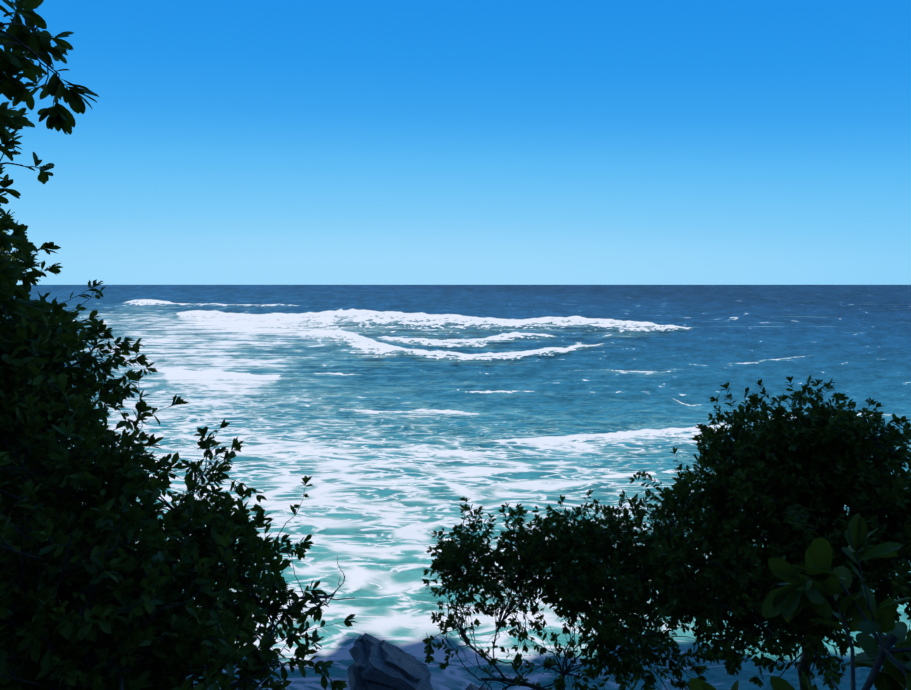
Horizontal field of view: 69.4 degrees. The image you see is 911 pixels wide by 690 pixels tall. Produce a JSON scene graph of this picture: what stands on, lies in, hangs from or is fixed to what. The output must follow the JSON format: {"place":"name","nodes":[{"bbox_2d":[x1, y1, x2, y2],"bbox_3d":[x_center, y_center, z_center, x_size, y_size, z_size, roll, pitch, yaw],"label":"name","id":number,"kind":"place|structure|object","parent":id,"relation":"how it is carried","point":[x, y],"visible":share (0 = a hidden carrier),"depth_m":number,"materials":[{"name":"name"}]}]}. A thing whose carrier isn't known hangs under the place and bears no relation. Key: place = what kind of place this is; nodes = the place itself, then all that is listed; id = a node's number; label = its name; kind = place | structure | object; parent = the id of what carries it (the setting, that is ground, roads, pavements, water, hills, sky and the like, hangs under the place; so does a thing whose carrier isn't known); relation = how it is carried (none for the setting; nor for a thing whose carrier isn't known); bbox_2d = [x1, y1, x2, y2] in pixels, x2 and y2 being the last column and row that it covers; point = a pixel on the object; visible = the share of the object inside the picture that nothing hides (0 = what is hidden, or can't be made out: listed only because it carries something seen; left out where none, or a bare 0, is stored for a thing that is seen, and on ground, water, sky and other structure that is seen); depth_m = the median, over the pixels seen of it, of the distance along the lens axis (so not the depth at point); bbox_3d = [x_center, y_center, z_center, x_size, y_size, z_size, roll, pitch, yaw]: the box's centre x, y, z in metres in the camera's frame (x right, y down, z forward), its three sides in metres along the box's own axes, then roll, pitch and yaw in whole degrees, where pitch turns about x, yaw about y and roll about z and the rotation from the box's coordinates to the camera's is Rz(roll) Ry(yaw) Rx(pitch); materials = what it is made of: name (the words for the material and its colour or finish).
{"place":"outdoors","nodes":[
{"label":"outdoors","id":0,"kind":"place"},
{"bbox_2d":[0,285,910,689],"bbox_3d":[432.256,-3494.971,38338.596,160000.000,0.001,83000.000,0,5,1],"label":"sea","id":1,"kind":"structure","parent":0,"point":[396,423],"depth_m":171.00,"materials":[{"name":"liquid"}]},
{"bbox_2d":[347,633,432,689],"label":"shore rock","id":2,"kind":"object","parent":1,"relation":"in","point":[377,664],"visible":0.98,"depth_m":47.91,"materials":[{"name":"grey stone"}]},
{"bbox_2d":[466,683,488,689],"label":"shore rock","id":3,"kind":"object","parent":1,"relation":"in","point":[471,686],"visible":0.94,"depth_m":44.94,"materials":[{"name":"grey stone"}]},
{"bbox_2d":[0,0,910,284],"label":"sky","id":4,"kind":"structure","parent":0,"point":[222,142],"materials":[{"name":"blue"}]},
{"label":"slope","id":5,"kind":"structure","parent":0,"visible":0},
{"bbox_2d":[0,0,98,375],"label":"tall tree","id":6,"kind":"object","parent":5,"relation":"on","point":[18,37],"visible":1,"depth_m":2.08,"materials":[{"name":"green plant"}]},
{"bbox_2d":[0,212,178,503],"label":"bush","id":7,"kind":"object","parent":5,"relation":"on","point":[81,378],"visible":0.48,"depth_m":3.30,"materials":[{"name":"green plant"}]},
{"bbox_2d":[0,213,179,684],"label":"bush","id":8,"kind":"object","parent":5,"relation":"on","point":[25,527],"visible":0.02,"depth_m":7.37,"materials":[{"name":"green plant"}]},
{"bbox_2d":[0,325,357,689],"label":"shrub","id":9,"kind":"object","parent":5,"relation":"on","point":[63,610],"visible":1,"depth_m":2.64,"materials":[{"name":"green plant"}]},
{"bbox_2d":[422,447,742,689],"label":"bush","id":10,"kind":"object","parent":5,"relation":"on","point":[580,583],"visible":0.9,"depth_m":5.70,"materials":[{"name":"green plant"}]},
{"bbox_2d":[643,375,910,689],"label":"bush","id":11,"kind":"object","parent":5,"relation":"on","point":[801,484],"visible":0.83,"depth_m":4.75,"materials":[{"name":"green plant"}]},
{"bbox_2d":[689,513,910,689],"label":"shrub","id":12,"kind":"object","parent":5,"relation":"on","point":[787,600],"visible":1,"depth_m":1.23,"materials":[{"name":"green plant"}]}
]}

